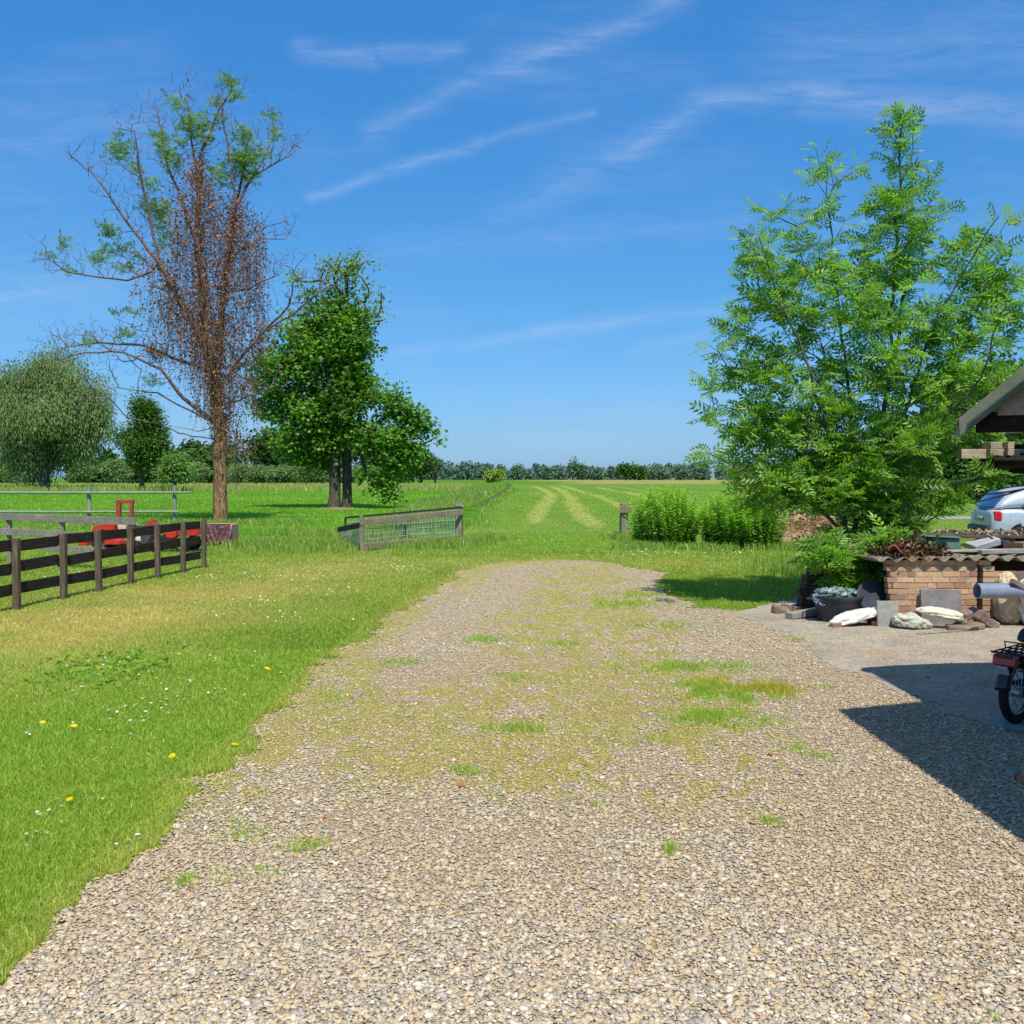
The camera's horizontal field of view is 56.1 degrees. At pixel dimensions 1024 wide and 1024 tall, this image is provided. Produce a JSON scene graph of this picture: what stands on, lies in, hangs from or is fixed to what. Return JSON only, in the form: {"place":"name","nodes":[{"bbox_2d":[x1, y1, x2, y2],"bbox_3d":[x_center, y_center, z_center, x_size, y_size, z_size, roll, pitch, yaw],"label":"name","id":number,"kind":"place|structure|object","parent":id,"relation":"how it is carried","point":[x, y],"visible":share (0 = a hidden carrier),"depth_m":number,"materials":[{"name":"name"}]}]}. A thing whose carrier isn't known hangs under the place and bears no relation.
{"place":"outdoors","nodes":[
{"label":"outdoors","id":0,"kind":"place"},
{"bbox_2d":[0,647,341,984],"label":"lawn grass","id":1,"kind":"structure","parent":0,"point":[34,781],"depth_m":5.68,"materials":[{"name":"plant"}]},
{"bbox_2d":[0,517,358,537],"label":"rough grass","id":2,"kind":"structure","parent":0,"point":[306,532],"depth_m":30.89,"materials":[{"name":"plant"}]},
{"bbox_2d":[0,478,747,549],"bbox_3d":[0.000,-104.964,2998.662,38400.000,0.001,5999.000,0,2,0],"label":"ground","id":3,"kind":"structure","parent":0,"point":[469,510],"depth_m":208.16,"materials":[{"name":"plant"}]},
{"bbox_2d":[0,337,118,489],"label":"willow tree","id":4,"kind":"object","parent":3,"relation":"on","point":[47,423],"visible":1,"depth_m":127.98,"materials":[{"name":"green plant"}]},
{"bbox_2d":[66,463,94,482],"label":"pollard willow","id":5,"kind":"object","parent":3,"relation":"on","point":[78,477],"visible":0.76,"depth_m":206.91,"materials":[{"name":"green plant"}]},
{"bbox_2d":[0,485,191,520],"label":"rail fence","id":6,"kind":"object","parent":3,"relation":"on","point":[174,492],"visible":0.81,"depth_m":34.83,"materials":[{"name":"grey wood"}]},
{"bbox_2d":[93,457,134,483],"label":"pollard willow","id":7,"kind":"object","parent":3,"relation":"on","point":[117,471],"visible":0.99,"depth_m":210.67,"materials":[{"name":"green plant"}]},
{"bbox_2d":[102,387,177,490],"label":"tree","id":8,"kind":"object","parent":3,"relation":"on","point":[143,444],"visible":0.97,"depth_m":123.43,"materials":[{"name":"green plant"}]},
{"bbox_2d":[150,450,197,487],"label":"bush","id":9,"kind":"object","parent":3,"relation":"on","point":[174,468],"visible":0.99,"depth_m":119.25,"materials":[{"name":"green plant"}]},
{"bbox_2d":[28,58,344,520],"bbox_3d":[-12.015,-8.170,35.616,12.099,17.114,6.769,0,2,0],"label":"half dead tree","id":10,"kind":"object","parent":3,"relation":"on","point":[218,418],"visible":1,"depth_m":35.48,"materials":[{"name":"brown plant"}]},
{"bbox_2d":[188,460,211,482],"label":"pollard willow","id":11,"kind":"object","parent":3,"relation":"on","point":[203,472],"visible":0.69,"depth_m":209.71,"materials":[{"name":"green plant"}]},
{"bbox_2d":[0,426,418,483],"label":"woodland","id":12,"kind":"object","parent":3,"relation":"on","point":[198,451],"visible":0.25,"depth_m":265.53,"materials":[{"name":"green plant"}]},
{"bbox_2d":[207,523,237,543],"bbox_3d":[-7.097,0.510,23.511,0.674,0.510,0.743,0,2,0],"label":"covered crate","id":13,"kind":"object","parent":3,"relation":"on","point":[224,531],"visible":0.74,"depth_m":23.17,"materials":[{"name":"fabric"}]},
{"bbox_2d":[227,462,243,483],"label":"pollard willow","id":14,"kind":"object","parent":3,"relation":"on","point":[234,479],"visible":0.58,"depth_m":209.16,"materials":[{"name":"plant"}]},
{"bbox_2d":[0,482,473,490],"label":"meadow edge","id":15,"kind":"object","parent":3,"relation":"on","point":[134,486],"visible":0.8,"depth_m":126.51,"materials":[{"name":"plant"}]},
{"bbox_2d":[229,462,259,482],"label":"pollard willow","id":16,"kind":"object","parent":3,"relation":"on","point":[249,479],"visible":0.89,"depth_m":208.81,"materials":[{"name":"plant"}]},
{"bbox_2d":[247,463,266,483],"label":"pollard willow","id":17,"kind":"object","parent":3,"relation":"on","point":[258,467],"visible":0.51,"depth_m":209.41,"materials":[{"name":"plant"}]},
{"bbox_2d":[260,465,278,483],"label":"pollard willow","id":18,"kind":"object","parent":3,"relation":"on","point":[268,475],"visible":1,"depth_m":207.75,"materials":[{"name":"plant"}]},
{"bbox_2d":[274,463,290,483],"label":"pollard willow","id":19,"kind":"object","parent":3,"relation":"on","point":[284,476],"visible":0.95,"depth_m":209.26,"materials":[{"name":"green plant"}]},
{"bbox_2d":[294,466,314,483],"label":"pollard willow","id":20,"kind":"object","parent":3,"relation":"on","point":[300,479],"visible":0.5,"depth_m":207.10,"materials":[{"name":"plant"}]},
{"bbox_2d":[243,280,389,506],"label":"maple tree","id":21,"kind":"object","parent":3,"relation":"on","point":[345,337],"visible":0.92,"depth_m":51.02,"materials":[{"name":"green plant"}]},
{"bbox_2d":[280,247,448,507],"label":"ash tree","id":22,"kind":"object","parent":3,"relation":"on","point":[391,440],"visible":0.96,"depth_m":50.76,"materials":[{"name":"green plant"}]},
{"bbox_2d":[337,504,463,550],"bbox_3d":[-2.388,0.411,23.209,3.188,1.152,2.286,-1,2,-23],"label":"culvert railing","id":23,"kind":"object","parent":3,"relation":"on","point":[457,512],"visible":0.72,"depth_m":22.81,"materials":[{"name":"grey metal"}]},
{"bbox_2d":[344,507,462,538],"bbox_3d":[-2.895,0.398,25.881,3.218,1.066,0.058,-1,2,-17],"label":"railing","id":24,"kind":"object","parent":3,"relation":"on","point":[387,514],"visible":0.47,"depth_m":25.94,"materials":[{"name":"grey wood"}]},
{"bbox_2d":[344,485,500,540],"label":"reeds","id":25,"kind":"object","parent":3,"relation":"on","point":[465,496],"visible":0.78,"depth_m":38.41,"materials":[{"name":"plant"}]},
{"bbox_2d":[411,445,436,482],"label":"poplar tree","id":26,"kind":"object","parent":3,"relation":"on","point":[425,469],"visible":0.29,"depth_m":228.73,"materials":[{"name":"green plant"}]},
{"bbox_2d":[429,457,444,482],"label":"poplar tree","id":27,"kind":"object","parent":3,"relation":"on","point":[439,466],"visible":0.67,"depth_m":234.20,"materials":[{"name":"green plant"}]},
{"bbox_2d":[483,468,506,482],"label":"bush","id":28,"kind":"object","parent":3,"relation":"on","point":[496,475],"visible":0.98,"depth_m":328.69,"materials":[{"name":"green plant"}]},
{"bbox_2d":[541,466,554,479],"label":"distant tree","id":29,"kind":"object","parent":3,"relation":"on","point":[547,473],"visible":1,"depth_m":717.36,"materials":[{"name":"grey plant"}]},
{"bbox_2d":[564,456,580,479],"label":"distant tree","id":30,"kind":"object","parent":3,"relation":"on","point":[572,469],"visible":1,"depth_m":697.15,"materials":[{"name":"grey plant"}]},
{"bbox_2d":[576,462,588,479],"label":"distant tree","id":31,"kind":"object","parent":3,"relation":"on","point":[583,469],"visible":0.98,"depth_m":697.78,"materials":[{"name":"green plant"}]},
{"bbox_2d":[591,466,605,479],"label":"distant tree","id":32,"kind":"object","parent":3,"relation":"on","point":[597,473],"visible":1,"depth_m":717.03,"materials":[{"name":"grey plant"}]},
{"bbox_2d":[414,460,835,479],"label":"woodland","id":33,"kind":"object","parent":3,"relation":"on","point":[472,471],"visible":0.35,"depth_m":809.76,"materials":[{"name":"green plant"}]},
{"bbox_2d":[614,461,637,479],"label":"distant tree","id":34,"kind":"object","parent":3,"relation":"on","point":[625,469],"visible":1,"depth_m":647.34,"materials":[{"name":"green plant"}]},
{"bbox_2d":[619,503,641,533],"bbox_3d":[3.731,0.313,25.852,1.700,1.080,0.317,0,2,13],"label":"gate post","id":35,"kind":"object","parent":3,"relation":"on","point":[623,525],"visible":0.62,"depth_m":25.93,"materials":[{"name":"grey wood"}]},
{"bbox_2d":[631,466,646,479],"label":"distant tree","id":36,"kind":"object","parent":3,"relation":"on","point":[640,472],"visible":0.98,"depth_m":646.64,"materials":[{"name":"green plant"}]},
{"bbox_2d":[648,463,670,479],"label":"distant tree","id":37,"kind":"object","parent":3,"relation":"on","point":[657,472],"visible":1,"depth_m":687.15,"materials":[{"name":"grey plant"}]},
{"bbox_2d":[670,464,688,479],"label":"distant tree","id":38,"kind":"object","parent":3,"relation":"on","point":[677,473],"visible":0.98,"depth_m":697.66,"materials":[{"name":"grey plant"}]},
{"bbox_2d":[695,465,710,479],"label":"distant tree","id":39,"kind":"object","parent":3,"relation":"on","point":[703,473],"visible":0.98,"depth_m":687.01,"materials":[{"name":"green plant"}]},
{"bbox_2d":[887,446,960,494],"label":"wood edge tree","id":40,"kind":"object","parent":3,"relation":"on","point":[936,475],"visible":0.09,"depth_m":68.12,"materials":[{"name":"green plant"}]},
{"bbox_2d":[871,345,1023,487],"bbox_3d":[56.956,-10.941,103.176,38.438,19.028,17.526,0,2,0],"label":"tree","id":41,"kind":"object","parent":3,"relation":"on","point":[985,360],"visible":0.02,"depth_m":102.50,"materials":[{"name":"green plant"}]},
{"bbox_2d":[934,351,1023,489],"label":"wood edge tree","id":42,"kind":"object","parent":3,"relation":"on","point":[964,408],"visible":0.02,"depth_m":82.75,"materials":[{"name":"green plant"}]},
{"bbox_2d":[952,433,1023,495],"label":"undergrowth","id":43,"kind":"object","parent":3,"relation":"on","point":[1019,483],"visible":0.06,"depth_m":72.67,"materials":[{"name":"green plant"}]},
{"bbox_2d":[0,547,800,984],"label":"lawn","id":44,"kind":"structure","parent":0,"point":[268,613],"depth_m":13.02,"materials":[{"name":"plant"}]},
{"bbox_2d":[0,513,135,562],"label":"grey board fence","id":45,"kind":"object","parent":44,"relation":"on","point":[8,531],"visible":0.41,"depth_m":17.84,"materials":[{"name":"wood"}]},
{"bbox_2d":[0,519,206,609],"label":"board fence","id":46,"kind":"object","parent":44,"relation":"on","point":[63,560],"visible":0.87,"depth_m":13.83,"materials":[{"name":"brown wood"}]},
{"bbox_2d":[6,634,208,694],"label":"lawn weeds","id":47,"kind":"object","parent":44,"relation":"on","point":[79,670],"visible":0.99,"depth_m":8.14,"materials":[{"name":"green plant"}]},
{"bbox_2d":[78,500,207,551],"bbox_3d":[-8.270,0.304,21.559,2.694,1.157,0.970,0,2,0],"label":"farm machine","id":48,"kind":"object","parent":44,"relation":"on","point":[109,543],"visible":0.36,"depth_m":21.30,"materials":[{"name":"red paint"}]},
{"bbox_2d":[14,548,769,843],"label":"daisies","id":49,"kind":"object","parent":44,"relation":"on","point":[244,649],"visible":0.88,"depth_m":10.93,"materials":[{"name":"white plant"}]},
{"bbox_2d":[0,535,1002,655],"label":"lawn grass","id":50,"kind":"structure","parent":44,"relation":"on","point":[369,561],"depth_m":14.05,"materials":[{"name":"plant"}]},
{"bbox_2d":[717,547,806,587],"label":"rough grass","id":51,"kind":"structure","parent":44,"relation":"on","point":[787,568],"depth_m":16.88,"materials":[{"name":"plant"}]},
{"bbox_2d":[967,487,1023,548],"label":"hatchback car","id":52,"kind":"object","parent":44,"relation":"on","point":[1006,513],"visible":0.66,"depth_m":21.62,"materials":[{"name":"silver metal"}]},
{"bbox_2d":[0,484,998,551],"bbox_3d":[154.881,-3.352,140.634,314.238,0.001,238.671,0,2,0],"label":"mown field","id":53,"kind":"structure","parent":0,"point":[634,488],"depth_m":51.65,"materials":[{"name":"plant"}]},
{"bbox_2d":[464,487,518,529],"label":"bank grass","id":54,"kind":"structure","parent":53,"relation":"on","point":[480,518],"depth_m":48.25,"materials":[{"name":"plant"}]},
{"bbox_2d":[200,530,808,553],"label":"rough grass","id":55,"kind":"structure","parent":53,"relation":"on","point":[286,544],"depth_m":22.12,"materials":[{"name":"plant"}]},
{"bbox_2d":[516,486,653,526],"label":"cut hay","id":56,"kind":"object","parent":53,"relation":"on","point":[582,516],"visible":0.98,"depth_m":55.52},
{"bbox_2d":[624,483,703,546],"bbox_3d":[3.728,0.053,23.296,1.993,1.558,2.208,0,2,0],"label":"nettle bush","id":57,"kind":"object","parent":53,"relation":"on","point":[666,519],"visible":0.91,"depth_m":22.79,"materials":[{"name":"green plant"}]},
{"bbox_2d":[695,488,790,548],"bbox_3d":[5.343,0.128,22.578,2.294,1.463,2.248,-1,2,-35],"label":"nettle bush","id":58,"kind":"object","parent":53,"relation":"on","point":[725,524],"visible":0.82,"depth_m":22.07,"materials":[{"name":"green plant"}]},
{"bbox_2d":[775,511,849,541],"bbox_3d":[7.780,0.411,25.505,3.420,0.925,2.704,0,2,0],"label":"straw heap","id":59,"kind":"object","parent":53,"relation":"on","point":[797,525],"visible":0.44,"depth_m":24.89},
{"bbox_2d":[899,404,991,443],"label":"wood edge tree","id":60,"kind":"object","parent":53,"relation":"on","point":[952,418],"visible":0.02,"depth_m":76.56,"materials":[{"name":"green plant"}]},
{"bbox_2d":[933,432,1012,500],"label":"wood edge tree","id":61,"kind":"object","parent":53,"relation":"on","point":[962,467],"visible":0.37,"depth_m":68.13,"materials":[{"name":"green plant"}]},
{"bbox_2d":[0,560,1023,1023],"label":"gravel drive","id":62,"kind":"structure","parent":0,"point":[598,642],"depth_m":5.25,"materials":[{"name":"gravel"}]},
{"bbox_2d":[0,642,1023,1023],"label":"gravel pebbles","id":63,"kind":"object","parent":62,"relation":"on","point":[552,990],"visible":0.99,"depth_m":3.83,"materials":[{"name":"gravel"}]},
{"bbox_2d":[48,559,1004,1020],"bbox_3d":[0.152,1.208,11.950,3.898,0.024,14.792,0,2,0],"label":"gravel weeds","id":64,"kind":"object","parent":62,"relation":"on","point":[494,719],"visible":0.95,"depth_m":6.79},
{"bbox_2d":[340,560,811,651],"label":"gravel pebbles","id":65,"kind":"object","parent":62,"relation":"on","point":[499,624],"visible":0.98,"depth_m":10.95,"materials":[{"name":"gravel"}]},
{"bbox_2d":[687,673,815,697],"bbox_3d":[1.883,1.346,7.512,1.037,0.060,0.951,0,2,0],"label":"stonecrop","id":66,"kind":"object","parent":62,"relation":"on","point":[776,688],"visible":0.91,"depth_m":7.46,"materials":[{"name":"plant"}]},
{"bbox_2d":[957,366,1023,437],"bbox_3d":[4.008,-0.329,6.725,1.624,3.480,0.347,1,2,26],"label":"lean to shed","id":67,"kind":"object","parent":62,"relation":"on","point":[1006,398],"visible":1,"depth_m":6.86,"materials":[{"name":"grey wood"}]},
{"bbox_2d":[0,0,1023,477],"label":"sky","id":68,"kind":"structure","parent":0,"point":[548,193],"materials":[{"name":"blue"}]},
{"bbox_2d":[729,597,1023,733],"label":"dirt yard","id":69,"kind":"structure","parent":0,"point":[944,655],"depth_m":8.91,"materials":[{"name":"gravel"}]},
{"bbox_2d":[771,604,789,613],"bbox_3d":[3.260,1.190,11.650,0.215,0.140,0.149,0,2,0],"label":"rubble","id":70,"kind":"object","parent":69,"relation":"on","point":[777,609],"visible":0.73,"depth_m":11.59,"materials":[{"name":"stone"}]},
{"bbox_2d":[785,608,816,618],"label":"concrete kerb","id":71,"kind":"structure","parent":69,"relation":"on","point":[803,613],"depth_m":11.20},
{"bbox_2d":[795,565,842,608],"bbox_3d":[4.174,0.944,12.098,1.173,0.555,0.257,0,2,0],"label":"brick stack","id":72,"kind":"object","parent":69,"relation":"on","point":[807,589],"visible":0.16,"depth_m":12.01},
{"bbox_2d":[806,593,863,621],"bbox_3d":[3.742,1.101,11.046,0.579,0.305,0.579,2,3,42],"label":"mortar tub","id":73,"kind":"object","parent":69,"relation":"on","point":[831,609],"visible":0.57,"depth_m":10.84,"materials":[{"name":"black plastic"}]},
{"bbox_2d":[814,586,863,599],"bbox_3d":[3.778,0.946,11.028,0.571,0.185,0.422,0,2,0],"label":"crumpled plastic","id":74,"kind":"object","parent":73,"relation":"in","point":[835,591],"visible":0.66,"depth_m":10.95,"materials":[{"name":"plastic"}]},
{"bbox_2d":[828,607,876,625],"bbox_3d":[3.794,1.167,10.668,0.602,0.208,0.247,0,2,-10],"label":"sack","id":75,"kind":"object","parent":69,"relation":"on","point":[853,616],"visible":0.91,"depth_m":10.59,"materials":[{"name":"fabric"}]},
{"bbox_2d":[682,99,1023,607],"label":"ash tree","id":76,"kind":"object","parent":69,"relation":"on","point":[847,488],"visible":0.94,"depth_m":12.14,"materials":[{"name":"green plant"}]},
{"bbox_2d":[857,581,886,607],"bbox_3d":[4.140,0.988,10.982,0.429,0.384,0.200,-1,2,-20],"label":"tub lid","id":77,"kind":"object","parent":69,"relation":"on","point":[872,592],"visible":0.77,"depth_m":10.99,"materials":[{"name":"plastic"}]},
{"bbox_2d":[876,601,898,626],"bbox_3d":[4.153,1.131,10.622,0.245,0.299,0.088,0,2,0],"label":"paving slab","id":78,"kind":"object","parent":69,"relation":"on","point":[886,610],"depth_m":10.61,"materials":[{"name":"concrete"}]},
{"bbox_2d":[891,612,932,628],"bbox_3d":[4.364,1.183,10.464,0.422,0.191,0.290,0,2,0],"label":"sack","id":79,"kind":"object","parent":69,"relation":"on","point":[910,620],"visible":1,"depth_m":10.39,"materials":[{"name":"fabric"}]},
{"bbox_2d":[916,606,963,620],"bbox_3d":[4.669,1.109,10.475,0.496,0.160,0.220,0,2,0],"label":"sack","id":80,"kind":"object","parent":79,"relation":"on","point":[941,613],"visible":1,"depth_m":10.43,"materials":[{"name":"fabric"}]},
{"bbox_2d":[883,559,977,622],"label":"brick store wall","id":81,"kind":"structure","parent":69,"relation":"on","point":[906,581],"depth_m":10.84,"materials":[{"name":"brick"}]},
{"bbox_2d":[919,589,961,624],"bbox_3d":[4.803,1.071,10.756,0.459,0.408,0.101,0,2,0],"label":"paving slab","id":82,"kind":"object","parent":69,"relation":"on","point":[948,599],"depth_m":10.74,"materials":[{"name":"concrete"}]},
{"bbox_2d":[859,552,1023,608],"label":"store back wall","id":83,"kind":"structure","parent":69,"relation":"on","point":[1008,565],"depth_m":11.93,"materials":[{"name":"brick"}]},
{"bbox_2d":[945,624,975,630],"bbox_3d":[4.849,1.254,10.391,0.282,0.062,0.153,0,2,8],"label":"rubble","id":84,"kind":"object","parent":69,"relation":"on","point":[959,627],"visible":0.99,"depth_m":10.33,"materials":[{"name":"stone"}]},
{"bbox_2d":[955,618,967,623],"bbox_3d":[4.923,1.206,10.514,0.123,0.112,0.156,1,2,28],"label":"rubble","id":85,"kind":"object","parent":69,"relation":"on","point":[965,621],"visible":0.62,"depth_m":10.44,"materials":[{"name":"stone"}]},
{"bbox_2d":[958,606,976,619],"bbox_3d":[5.047,1.126,10.604,0.227,0.150,0.136,-1,2,-16],"label":"rubble","id":86,"kind":"object","parent":85,"relation":"on","point":[968,613],"visible":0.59,"depth_m":10.55,"materials":[{"name":"stone"}]},
{"bbox_2d":[975,559,999,618],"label":"brick pier","id":87,"kind":"structure","parent":69,"relation":"on","point":[985,573],"depth_m":10.84,"materials":[{"name":"brick"}]},
{"bbox_2d":[853,552,1023,561],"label":"corrugated sheet","id":88,"kind":"object","parent":87,"relation":"on","point":[955,556],"visible":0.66,"depth_m":10.90,"materials":[{"name":"concrete"}]},
{"bbox_2d":[863,523,960,557],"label":"leaf litter","id":89,"kind":"object","parent":88,"relation":"on","point":[925,549],"visible":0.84,"depth_m":11.05,"materials":[{"name":"plant"}]},
{"bbox_2d":[919,534,960,549],"bbox_3d":[5.062,0.358,11.369,0.407,0.171,0.330,0,2,8],"label":"green box","id":90,"kind":"object","parent":88,"relation":"on","point":[952,542],"visible":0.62,"depth_m":11.22,"materials":[{"name":"plastic"}]},
{"bbox_2d":[900,528,1023,541],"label":"rubble","id":91,"kind":"object","parent":88,"relation":"on","point":[1017,535],"visible":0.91,"depth_m":11.52,"materials":[{"name":"stone"}]},
{"bbox_2d":[964,536,1000,548],"bbox_3d":[5.548,0.366,11.316,0.346,0.184,0.207,0,2,-9],"label":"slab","id":92,"kind":"object","parent":88,"relation":"on","point":[982,543],"visible":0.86,"depth_m":11.25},
{"bbox_2d":[978,549,1023,553],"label":"plank","id":93,"kind":"object","parent":88,"relation":"on","point":[1010,551],"visible":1,"depth_m":10.98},
{"bbox_2d":[983,617,999,627],"bbox_3d":[5.251,1.220,10.551,0.174,0.146,0.155,0,2,-9],"label":"rubble","id":94,"kind":"object","parent":69,"relation":"on","point":[990,622],"visible":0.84,"depth_m":10.48,"materials":[{"name":"stone"}]},
{"bbox_2d":[972,608,990,622],"bbox_3d":[5.155,1.153,10.575,0.210,0.190,0.150,-1,2,-35],"label":"rubble","id":95,"kind":"object","parent":94,"relation":"on","point":[980,615],"visible":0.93,"depth_m":10.51,"materials":[{"name":"stone"}]},
{"bbox_2d":[968,432,1023,461],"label":"lumber rack","id":96,"kind":"object","parent":69,"relation":"on","point":[1006,459],"visible":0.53,"depth_m":11.94,"materials":[{"name":"brown wood"}]},
{"bbox_2d":[972,442,1001,454],"bbox_3d":[6.045,-0.800,12.229,0.149,0.167,0.500,0,2,0],"label":"board stack","id":97,"kind":"object","parent":96,"relation":"on","point":[995,448],"visible":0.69,"depth_m":11.98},
{"bbox_2d":[956,449,1023,458],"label":"beam","id":98,"kind":"structure","parent":96,"relation":"on","point":[969,453],"depth_m":12.06,"materials":[{"name":"wood"}]},
{"bbox_2d":[989,456,1023,469],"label":"dark timber","id":99,"kind":"object","parent":96,"relation":"on","point":[1004,465],"visible":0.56,"depth_m":12.04,"materials":[{"name":"brown wood"}]},
{"bbox_2d":[1001,442,1014,454],"bbox_3d":[6.230,-0.800,12.229,0.084,0.167,0.500,0,2,0],"label":"board stack","id":100,"kind":"object","parent":96,"relation":"on","point":[1008,447],"visible":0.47,"depth_m":11.98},
{"bbox_2d":[987,714,1023,729],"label":"paving slab","id":101,"kind":"object","parent":69,"relation":"on","point":[1000,720],"depth_m":6.32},
{"bbox_2d":[992,571,1020,624],"bbox_3d":[5.572,0.966,10.785,0.338,0.603,0.323,0,2,0],"label":"sack","id":102,"kind":"object","parent":69,"relation":"on","point":[1005,610],"visible":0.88,"depth_m":10.71,"materials":[{"name":"fabric"}]},
{"bbox_2d":[990,628,1023,723],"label":"moped","id":103,"kind":"object","parent":69,"relation":"on","point":[1009,662],"visible":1,"depth_m":6.20,"materials":[{"name":"black metal"}]},
{"bbox_3d":[6.343,0.889,10.738,1.185,0.760,0.400,0,2,0],"label":"storage rack","id":104,"kind":"object","parent":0,"visible":0},
{"bbox_2d":[973,583,1023,598],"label":"drain pipe","id":105,"kind":"object","parent":104,"relation":"on","point":[993,590],"visible":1,"depth_m":10.44,"materials":[{"name":"grey plastic"}]},
{"bbox_2d":[993,570,1023,582],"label":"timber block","id":106,"kind":"object","parent":104,"relation":"on","point":[1019,575],"depth_m":10.83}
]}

